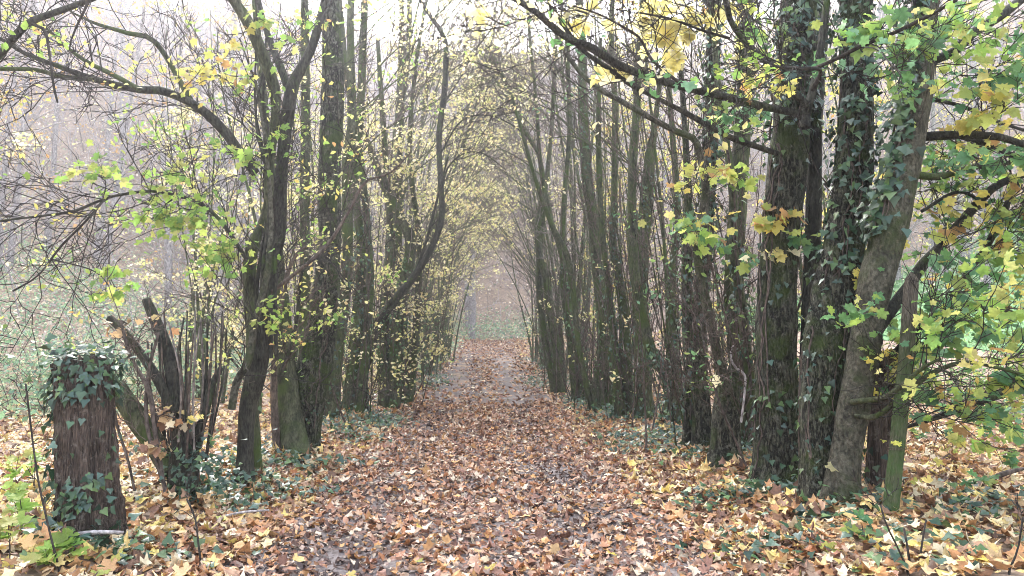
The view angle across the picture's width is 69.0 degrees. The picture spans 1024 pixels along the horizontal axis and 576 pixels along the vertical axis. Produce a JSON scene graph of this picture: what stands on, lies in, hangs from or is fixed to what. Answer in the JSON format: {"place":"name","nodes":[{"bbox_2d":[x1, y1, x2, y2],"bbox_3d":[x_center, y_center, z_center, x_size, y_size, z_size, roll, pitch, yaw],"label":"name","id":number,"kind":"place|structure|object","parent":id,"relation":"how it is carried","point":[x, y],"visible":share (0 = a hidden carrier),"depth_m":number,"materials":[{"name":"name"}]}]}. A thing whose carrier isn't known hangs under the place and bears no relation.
{"place":"outdoors","nodes":[
{"label":"outdoors","id":0,"kind":"place"},
{"bbox_2d":[77,335,898,575],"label":"path","id":1,"kind":"structure","parent":0,"point":[516,479],"depth_m":7.18,"materials":[{"name":"plant"},{"name":"leaves"}]},
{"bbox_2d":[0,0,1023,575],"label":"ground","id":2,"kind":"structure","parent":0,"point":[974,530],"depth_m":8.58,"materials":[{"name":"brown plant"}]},
{"bbox_2d":[0,447,32,482],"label":"seedling","id":3,"kind":"object","parent":2,"relation":"on","point":[10,459],"visible":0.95,"depth_m":6.50,"materials":[{"name":"yellow plant"}]},
{"bbox_2d":[0,510,36,558],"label":"seedling","id":4,"kind":"object","parent":2,"relation":"on","point":[15,519],"visible":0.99,"depth_m":4.87,"materials":[{"name":"green plant"}]},
{"bbox_2d":[0,478,39,527],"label":"seedling","id":5,"kind":"object","parent":2,"relation":"on","point":[16,493],"visible":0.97,"depth_m":5.49,"materials":[{"name":"green plant"}]},
{"bbox_2d":[0,0,49,279],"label":"slender tree","id":6,"kind":"object","parent":2,"relation":"on","point":[23,144],"visible":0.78,"depth_m":12.80,"materials":[{"name":"grey plant"}]},
{"bbox_2d":[0,329,52,419],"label":"bank bramble","id":7,"kind":"object","parent":2,"relation":"on","point":[12,391],"visible":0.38,"depth_m":14.36,"materials":[{"name":"green plant"}]},
{"bbox_2d":[8,378,59,571],"bbox_3d":[-3.170,1.266,4.923,0.478,1.328,0.094,-1,-5,16],"label":"bare stalk","id":8,"kind":"object","parent":2,"relation":"on","point":[37,479],"visible":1,"depth_m":4.95,"materials":[{"name":"plant"}]},
{"bbox_2d":[0,296,77,397],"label":"bank bramble","id":9,"kind":"object","parent":2,"relation":"on","point":[21,338],"visible":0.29,"depth_m":17.58,"materials":[{"name":"green plant"}]},
{"bbox_2d":[18,540,65,565],"bbox_3d":[-3.046,1.786,4.894,0.264,0.219,0.296,0,-4,0],"label":"seedling","id":10,"kind":"object","parent":2,"relation":"on","point":[46,552],"visible":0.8,"depth_m":4.88,"materials":[{"name":"green plant"}]},
{"bbox_2d":[0,0,95,269],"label":"woodland tree","id":11,"kind":"object","parent":2,"relation":"on","point":[4,168],"visible":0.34,"depth_m":34.54,"materials":[{"name":"grey plant"}]},
{"bbox_2d":[0,0,98,272],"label":"woodland tree","id":12,"kind":"object","parent":2,"relation":"on","point":[12,241],"visible":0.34,"depth_m":34.52,"materials":[{"name":"grey plant"}]},
{"bbox_2d":[0,18,128,257],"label":"woodland tree","id":13,"kind":"object","parent":2,"relation":"on","point":[10,145],"visible":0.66,"depth_m":24.21,"materials":[{"name":"grey plant"}]},
{"bbox_2d":[43,527,88,562],"bbox_3d":[-3.021,1.768,5.073,0.290,0.247,0.224,-3,-5,30],"label":"seedling","id":14,"kind":"object","parent":2,"relation":"on","point":[62,540],"visible":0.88,"depth_m":5.09,"materials":[{"name":"green plant"}]},
{"bbox_2d":[0,352,136,409],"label":"bank bramble","id":15,"kind":"object","parent":2,"relation":"on","point":[14,361],"visible":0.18,"depth_m":16.72,"materials":[{"name":"green plant"}]},
{"bbox_2d":[0,0,144,123],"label":"overhanging tree","id":16,"kind":"object","parent":2,"relation":"on","point":[19,31],"visible":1,"depth_m":6.18,"materials":[{"name":"brown plant"}]},
{"bbox_2d":[0,293,150,381],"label":"bank bramble","id":17,"kind":"object","parent":2,"relation":"on","point":[70,340],"visible":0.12,"depth_m":19.62,"materials":[{"name":"green plant"}]},
{"bbox_2d":[0,0,155,251],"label":"woodland tree","id":18,"kind":"object","parent":2,"relation":"on","point":[48,232],"visible":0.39,"depth_m":42.94,"materials":[{"name":"grey plant"}]},
{"bbox_2d":[6,332,150,545],"bbox_3d":[-3.269,1.181,5.694,0.742,1.676,0.850,-2,-5,25],"label":"tree stump","id":19,"kind":"object","parent":2,"relation":"on","point":[84,483],"visible":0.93,"depth_m":5.53,"materials":[{"name":"brown wood"}]},
{"bbox_2d":[7,0,170,305],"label":"woodland tree","id":20,"kind":"object","parent":2,"relation":"on","point":[122,146],"visible":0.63,"depth_m":36.14,"materials":[{"name":"grey plant"}]},
{"bbox_2d":[53,0,167,262],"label":"woodland tree","id":21,"kind":"object","parent":2,"relation":"on","point":[103,206],"visible":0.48,"depth_m":46.43,"materials":[{"name":"grey plant"}]},
{"bbox_2d":[83,0,159,203],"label":"woodland tree","id":22,"kind":"object","parent":2,"relation":"on","point":[120,95],"visible":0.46,"depth_m":62.59,"materials":[{"name":"grey plant"}]},
{"bbox_2d":[132,0,172,168],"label":"woodland tree","id":23,"kind":"object","parent":2,"relation":"on","point":[158,76],"visible":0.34,"depth_m":71.90,"materials":[{"name":"grey plant"}]},
{"bbox_2d":[66,220,254,507],"bbox_3d":[-3.429,0.846,7.202,1.822,2.963,1.286,2,-5,-29],"label":"coppice stool","id":24,"kind":"object","parent":2,"relation":"on","point":[177,458],"visible":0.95,"depth_m":7.16,"materials":[{"name":"brown plant"}]},
{"bbox_2d":[97,0,225,325],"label":"woodland tree","id":25,"kind":"object","parent":2,"relation":"on","point":[167,251],"visible":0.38,"depth_m":36.92,"materials":[{"name":"grey plant"}]},
{"bbox_2d":[0,94,348,424],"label":"bank undergrowth","id":26,"kind":"object","parent":2,"relation":"on","point":[12,387],"visible":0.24,"depth_m":29.59,"materials":[{"name":"green plant"}]},
{"bbox_2d":[148,0,229,269],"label":"woodland tree","id":27,"kind":"object","parent":2,"relation":"on","point":[193,118],"visible":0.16,"depth_m":59.86,"materials":[{"name":"grey plant"}]},
{"bbox_2d":[114,28,268,287],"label":"woodland tree","id":28,"kind":"object","parent":2,"relation":"on","point":[203,143],"visible":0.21,"depth_m":43.61,"materials":[{"name":"grey plant"}]},
{"bbox_2d":[145,0,262,340],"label":"woodland tree","id":29,"kind":"object","parent":2,"relation":"on","point":[221,176],"visible":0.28,"depth_m":37.41,"materials":[{"name":"grey plant"}]},
{"bbox_2d":[149,57,258,377],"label":"slender tree","id":30,"kind":"object","parent":2,"relation":"on","point":[190,310],"visible":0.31,"depth_m":23.26,"materials":[{"name":"green plant"}]},
{"bbox_2d":[128,0,290,402],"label":"slender tree","id":31,"kind":"object","parent":2,"relation":"on","point":[208,303],"visible":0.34,"depth_m":17.74,"materials":[{"name":"brown plant"}]},
{"bbox_2d":[128,47,297,397],"bbox_3d":[-7.527,-1.533,19.284,4.231,9.174,3.331,0,-4,0],"label":"slender tree","id":32,"kind":"object","parent":2,"relation":"on","point":[163,275],"visible":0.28,"depth_m":19.06,"materials":[{"name":"green plant"}]},
{"bbox_2d":[171,10,262,379],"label":"slender tree","id":33,"kind":"object","parent":2,"relation":"on","point":[202,307],"visible":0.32,"depth_m":21.28,"materials":[{"name":"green plant"}]},
{"bbox_2d":[0,0,440,489],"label":"multi stem tree","id":34,"kind":"object","parent":2,"relation":"on","point":[261,318],"visible":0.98,"depth_m":7.92,"materials":[{"name":"green plant"}]},
{"bbox_2d":[178,1,276,299],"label":"woodland tree","id":35,"kind":"object","parent":2,"relation":"on","point":[215,204],"visible":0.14,"depth_m":50.03,"materials":[{"name":"grey plant"}]},
{"bbox_2d":[185,0,295,280],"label":"woodland tree","id":36,"kind":"object","parent":2,"relation":"on","point":[257,213],"visible":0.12,"depth_m":53.47,"materials":[{"name":"grey plant"}]},
{"bbox_2d":[175,0,317,414],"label":"slender tree","id":37,"kind":"object","parent":2,"relation":"on","point":[247,195],"visible":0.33,"depth_m":14.31,"materials":[{"name":"green plant"}]},
{"bbox_2d":[192,0,320,315],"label":"woodland tree","id":38,"kind":"object","parent":2,"relation":"on","point":[236,224],"visible":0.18,"depth_m":41.55,"materials":[{"name":"grey plant"}]},
{"bbox_2d":[160,0,373,461],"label":"twisted tree","id":39,"kind":"object","parent":2,"relation":"on","point":[287,422],"visible":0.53,"depth_m":9.93,"materials":[{"name":"brown plant"}]},
{"bbox_2d":[210,0,390,364],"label":"slender tree","id":40,"kind":"object","parent":2,"relation":"on","point":[312,227],"visible":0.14,"depth_m":16.51,"materials":[{"name":"grey plant"}]},
{"bbox_2d":[215,0,394,450],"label":"thick trunk tree","id":41,"kind":"object","parent":2,"relation":"on","point":[318,353],"visible":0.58,"depth_m":10.60,"materials":[{"name":"brown plant"}]},
{"bbox_2d":[241,0,406,356],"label":"slim pole tree","id":42,"kind":"object","parent":2,"relation":"on","point":[304,101],"visible":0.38,"depth_m":12.26,"materials":[{"name":"brown plant"}]},
{"bbox_2d":[292,0,487,418],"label":"double pole tree","id":43,"kind":"object","parent":2,"relation":"on","point":[355,373],"visible":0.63,"depth_m":15.51,"materials":[{"name":"brown plant"}]},
{"bbox_2d":[253,0,546,412],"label":"curving dark tree","id":44,"kind":"object","parent":2,"relation":"on","point":[392,302],"visible":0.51,"depth_m":17.14,"materials":[{"name":"brown plant"}]},
{"bbox_2d":[274,0,554,423],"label":"ivy trunk tree","id":45,"kind":"object","parent":2,"relation":"on","point":[333,405],"visible":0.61,"depth_m":14.14,"materials":[{"name":"brown plant"}]},
{"bbox_2d":[344,0,531,405],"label":"lane tree","id":46,"kind":"object","parent":2,"relation":"on","point":[398,171],"visible":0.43,"depth_m":18.91,"materials":[{"name":"green plant"}]},
{"bbox_2d":[344,0,549,408],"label":"backward leaning tree","id":47,"kind":"object","parent":2,"relation":"on","point":[396,349],"visible":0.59,"depth_m":18.35,"materials":[{"name":"brown plant"}]},
{"bbox_2d":[347,0,548,329],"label":"lane tree","id":48,"kind":"object","parent":2,"relation":"on","point":[467,182],"visible":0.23,"depth_m":22.98,"materials":[{"name":"yellow plant"}]},
{"bbox_2d":[343,0,556,404],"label":"forked pole tree","id":49,"kind":"object","parent":2,"relation":"on","point":[410,395],"visible":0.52,"depth_m":19.82,"materials":[{"name":"brown plant"}]},
{"bbox_2d":[354,0,561,394],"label":"lane tree","id":50,"kind":"object","parent":2,"relation":"on","point":[473,210],"visible":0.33,"depth_m":21.73,"materials":[{"name":"brown plant"}]},
{"bbox_2d":[368,0,547,348],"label":"lane tree","id":51,"kind":"object","parent":2,"relation":"on","point":[427,183],"visible":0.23,"depth_m":20.99,"materials":[{"name":"yellow plant"}]},
{"bbox_2d":[402,1,529,383],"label":"lane tree","id":52,"kind":"object","parent":2,"relation":"on","point":[434,173],"visible":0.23,"depth_m":25.50,"materials":[{"name":"yellow plant"}]},
{"bbox_2d":[379,62,553,363],"bbox_3d":[-1.552,-3.613,35.041,7.406,14.746,6.021,-2,-5,25],"label":"lane tree","id":53,"kind":"object","parent":2,"relation":"on","point":[533,356],"visible":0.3,"depth_m":34.11,"materials":[{"name":"yellow plant"}]},
{"bbox_2d":[438,22,499,338],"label":"woodland tree","id":54,"kind":"object","parent":2,"relation":"on","point":[472,319],"visible":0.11,"depth_m":58.95,"materials":[{"name":"grey plant"}]},
{"bbox_2d":[412,25,527,360],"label":"lane tree","id":55,"kind":"object","parent":2,"relation":"on","point":[463,305],"visible":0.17,"depth_m":34.27,"materials":[{"name":"yellow plant"}]},
{"bbox_2d":[369,0,571,383],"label":"lane tree","id":56,"kind":"object","parent":2,"relation":"on","point":[469,170],"visible":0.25,"depth_m":24.48,"materials":[{"name":"yellow plant"}]},
{"bbox_2d":[388,0,567,364],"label":"lane tree","id":57,"kind":"object","parent":2,"relation":"on","point":[502,189],"visible":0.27,"depth_m":26.39,"materials":[{"name":"yellow plant"}]},
{"bbox_2d":[430,19,527,370],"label":"lane tree","id":58,"kind":"object","parent":2,"relation":"on","point":[451,276],"visible":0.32,"depth_m":30.75,"materials":[{"name":"yellow plant"}]},
{"bbox_2d":[408,6,549,373],"bbox_3d":[-1.030,-3.986,28.988,6.711,15.024,4.586,-2,-5,28],"label":"lane tree","id":59,"kind":"object","parent":2,"relation":"on","point":[462,198],"visible":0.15,"depth_m":28.85,"materials":[{"name":"yellow plant"}]},
{"bbox_2d":[373,307,590,373],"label":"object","id":60,"kind":"object","parent":2,"relation":"on","point":[486,329],"visible":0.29,"depth_m":59.16,"materials":[{"name":"green plant"}]},
{"bbox_2d":[411,4,553,375],"bbox_3d":[-1.143,-3.929,28.273,6.459,15.100,5.106,0,-4,0],"label":"lane tree","id":61,"kind":"object","parent":2,"relation":"on","point":[437,332],"visible":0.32,"depth_m":27.92,"materials":[{"name":"yellow plant"}]},
{"bbox_2d":[431,100,533,355],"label":"lane tree","id":62,"kind":"object","parent":2,"relation":"on","point":[454,313],"visible":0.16,"depth_m":38.43,"materials":[{"name":"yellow plant"}]},
{"bbox_2d":[424,82,544,363],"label":"lane tree","id":63,"kind":"object","parent":2,"relation":"on","point":[491,243],"visible":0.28,"depth_m":31.94,"materials":[{"name":"brown plant"}]},
{"bbox_2d":[428,35,553,337],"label":"lane tree","id":64,"kind":"object","parent":2,"relation":"on","point":[521,261],"visible":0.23,"depth_m":28.06,"materials":[{"name":"yellow plant"}]},
{"bbox_2d":[373,2,611,379],"bbox_3d":[-0.654,-4.977,25.413,8.152,16.716,5.234,1,-4,-9],"label":"lane tree","id":65,"kind":"object","parent":2,"relation":"on","point":[553,270],"visible":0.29,"depth_m":25.12,"materials":[{"name":"yellow plant"}]},
{"bbox_2d":[435,1,550,343],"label":"lane tree","id":66,"kind":"object","parent":2,"relation":"on","point":[510,185],"visible":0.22,"depth_m":29.06,"materials":[{"name":"yellow plant"}]},
{"bbox_2d":[431,79,554,360],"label":"lane tree","id":67,"kind":"object","parent":2,"relation":"on","point":[449,305],"visible":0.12,"depth_m":35.81,"materials":[{"name":"yellow plant"}]},
{"bbox_2d":[411,57,577,356],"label":"lane tree","id":68,"kind":"object","parent":2,"relation":"on","point":[487,228],"visible":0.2,"depth_m":33.70,"materials":[{"name":"yellow plant"}]},
{"bbox_2d":[424,30,565,365],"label":"lane tree","id":69,"kind":"object","parent":2,"relation":"on","point":[459,275],"visible":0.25,"depth_m":31.73,"materials":[{"name":"yellow plant"}]},
{"bbox_2d":[397,0,595,394],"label":"overarching tree","id":70,"kind":"object","parent":2,"relation":"on","point":[541,269],"visible":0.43,"depth_m":21.98,"materials":[{"name":"brown plant"}]},
{"bbox_2d":[425,35,569,368],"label":"lane tree","id":71,"kind":"object","parent":2,"relation":"on","point":[541,355],"visible":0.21,"depth_m":31.35,"materials":[{"name":"brown plant"}]},
{"bbox_2d":[395,2,607,384],"bbox_3d":[-0.226,-3.034,23.514,7.126,12.653,4.242,0,-4,6],"label":"lane tree","id":72,"kind":"object","parent":2,"relation":"on","point":[561,89],"visible":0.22,"depth_m":23.95,"materials":[{"name":"yellow plant"}]},
{"bbox_2d":[402,4,606,358],"bbox_3d":[0.238,-4.581,27.146,7.786,16.165,7.540,-4,-6,40],"label":"lane tree","id":73,"kind":"object","parent":2,"relation":"on","point":[483,189],"visible":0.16,"depth_m":26.44,"materials":[{"name":"yellow plant"}]},
{"bbox_2d":[456,28,555,364],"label":"lane tree","id":74,"kind":"object","parent":2,"relation":"on","point":[530,251],"visible":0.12,"depth_m":32.83,"materials":[{"name":"green plant"}]},
{"bbox_2d":[0,0,1022,343],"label":"distant foliage","id":75,"kind":"object","parent":2,"relation":"on","point":[316,128],"visible":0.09,"depth_m":46.92,"materials":[{"name":"yellow plant"}]},
{"bbox_2d":[0,0,1023,336],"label":"undergrowth","id":76,"kind":"object","parent":2,"relation":"on","point":[128,158],"visible":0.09,"depth_m":59.59,"materials":[{"name":"plant"}]},
{"bbox_2d":[0,0,1023,350],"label":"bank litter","id":77,"kind":"object","parent":2,"relation":"on","point":[212,208],"visible":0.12,"depth_m":56.16,"materials":[{"name":"plant"}]},
{"bbox_2d":[367,0,664,410],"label":"twin trunk tree","id":78,"kind":"object","parent":2,"relation":"on","point":[593,393],"visible":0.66,"depth_m":16.94,"materials":[{"name":"brown plant"}]},
{"bbox_2d":[414,1,651,360],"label":"lane tree","id":79,"kind":"object","parent":2,"relation":"on","point":[577,176],"visible":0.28,"depth_m":20.31,"materials":[{"name":"brown plant"}]},
{"bbox_2d":[457,0,624,389],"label":"lane tree","id":80,"kind":"object","parent":2,"relation":"on","point":[575,241],"visible":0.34,"depth_m":21.06,"materials":[{"name":"brown plant"}]},
{"bbox_2d":[422,0,668,402],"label":"slanting stem tree","id":81,"kind":"object","parent":2,"relation":"on","point":[568,326],"visible":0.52,"depth_m":19.49,"materials":[{"name":"brown plant"}]},
{"bbox_2d":[480,0,643,353],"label":"lane tree","id":82,"kind":"object","parent":2,"relation":"on","point":[571,218],"visible":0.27,"depth_m":22.49,"materials":[{"name":"green plant"}]},
{"bbox_2d":[458,0,669,419],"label":"tree","id":83,"kind":"object","parent":2,"relation":"on","point":[621,364],"visible":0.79,"depth_m":15.05,"materials":[{"name":"green plant"}]},
{"bbox_2d":[439,1,698,426],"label":"snapped trunk tree","id":84,"kind":"object","parent":2,"relation":"on","point":[638,404],"visible":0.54,"depth_m":14.51,"materials":[{"name":"brown plant"}]},
{"bbox_2d":[414,0,761,432],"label":"bow stem tree","id":85,"kind":"object","parent":2,"relation":"on","point":[648,344],"visible":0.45,"depth_m":12.84,"materials":[{"name":"brown plant"}]},
{"bbox_2d":[425,0,838,492],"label":"broad trunk tree","id":86,"kind":"object","parent":2,"relation":"on","point":[777,224],"visible":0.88,"depth_m":7.46,"materials":[{"name":"brown plant"}]},
{"bbox_2d":[582,0,683,342],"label":"slender tree","id":87,"kind":"object","parent":2,"relation":"on","point":[627,151],"visible":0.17,"depth_m":20.73,"materials":[{"name":"brown plant"}]},
{"bbox_2d":[464,0,823,471],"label":"bent limb tree","id":88,"kind":"object","parent":2,"relation":"on","point":[729,403],"visible":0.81,"depth_m":8.86,"materials":[{"name":"brown plant"}]},
{"bbox_2d":[614,0,702,397],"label":"slender tree","id":89,"kind":"object","parent":2,"relation":"on","point":[664,157],"visible":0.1,"depth_m":16.38,"materials":[{"name":"brown plant"}]},
{"bbox_2d":[631,0,751,385],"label":"slender tree","id":90,"kind":"object","parent":2,"relation":"on","point":[660,205],"visible":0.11,"depth_m":13.73,"materials":[{"name":"brown plant"}]},
{"bbox_2d":[600,0,804,449],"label":"mossy trunk tree","id":91,"kind":"object","parent":2,"relation":"on","point":[748,427],"visible":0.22,"depth_m":10.34,"materials":[{"name":"brown plant"}]},
{"bbox_2d":[659,82,770,365],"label":"slender tree","id":92,"kind":"object","parent":2,"relation":"on","point":[759,200],"visible":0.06,"depth_m":21.50,"materials":[{"name":"brown plant"}]},
{"bbox_2d":[586,0,890,451],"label":"tree","id":93,"kind":"object","parent":2,"relation":"on","point":[696,421],"visible":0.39,"depth_m":10.37,"materials":[{"name":"brown plant"}]},
{"bbox_2d":[629,0,1023,509],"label":"tree","id":94,"kind":"object","parent":2,"relation":"on","point":[850,309],"visible":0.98,"depth_m":6.59,"materials":[{"name":"green plant"}]},
{"bbox_2d":[754,6,924,356],"bbox_3d":[5.173,-2.187,12.518,2.747,9.737,3.397,-3,-5,36],"label":"slender tree","id":95,"kind":"object","parent":2,"relation":"on","point":[833,94],"visible":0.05,"depth_m":12.66,"materials":[{"name":"brown plant"}]},
{"bbox_2d":[839,508,879,540],"bbox_3d":[2.568,1.761,5.471,0.264,0.232,0.240,2,-5,-19],"label":"seedling","id":96,"kind":"object","parent":2,"relation":"on","point":[863,518],"visible":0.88,"depth_m":5.51,"materials":[{"name":"green plant"}]},
{"bbox_2d":[848,469,909,575],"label":"bare stalk","id":97,"kind":"object","parent":2,"relation":"on","point":[883,516],"visible":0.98,"depth_m":4.86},
{"bbox_2d":[862,350,904,491],"bbox_3d":[3.510,1.387,7.116,0.434,1.614,0.423,3,-6,-38],"label":"old post","id":98,"kind":"object","parent":2,"relation":"on","point":[876,450],"visible":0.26,"depth_m":7.02,"materials":[{"name":"brown wood"}]},
{"bbox_2d":[882,273,918,519],"bbox_3d":[3.202,0.951,6.138,0.430,2.173,0.152,1,-5,-14],"label":"fence stake","id":99,"kind":"object","parent":2,"relation":"on","point":[896,453],"visible":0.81,"depth_m":6.10,"materials":[{"name":"green wood"}]},
{"bbox_2d":[874,0,970,274],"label":"woodland tree","id":100,"kind":"object","parent":2,"relation":"on","point":[948,121],"visible":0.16,"depth_m":47.20,"materials":[{"name":"green plant"}]},
{"bbox_2d":[907,48,988,283],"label":"woodland tree","id":101,"kind":"object","parent":2,"relation":"on","point":[932,123],"visible":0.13,"depth_m":46.30,"materials":[{"name":"green plant"}]},
{"bbox_2d":[930,10,1020,287],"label":"woodland tree","id":102,"kind":"object","parent":2,"relation":"on","point":[974,63],"visible":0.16,"depth_m":39.18,"materials":[{"name":"green plant"}]},
{"bbox_2d":[959,469,999,487],"bbox_3d":[4.493,1.861,7.125,0.318,0.239,0.296,0,-4,0],"label":"seedling","id":103,"kind":"object","parent":2,"relation":"on","point":[986,480],"visible":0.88,"depth_m":7.15,"materials":[{"name":"green plant"}]},
{"bbox_2d":[282,0,836,51],"label":"sky","id":104,"kind":"structure","parent":0,"point":[763,7],"materials":[{"name":"white"}]},
{"bbox_2d":[715,219,1023,350],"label":"meadow","id":105,"kind":"structure","parent":0,"point":[898,284],"depth_m":40.60,"materials":[{"name":"green plant"}]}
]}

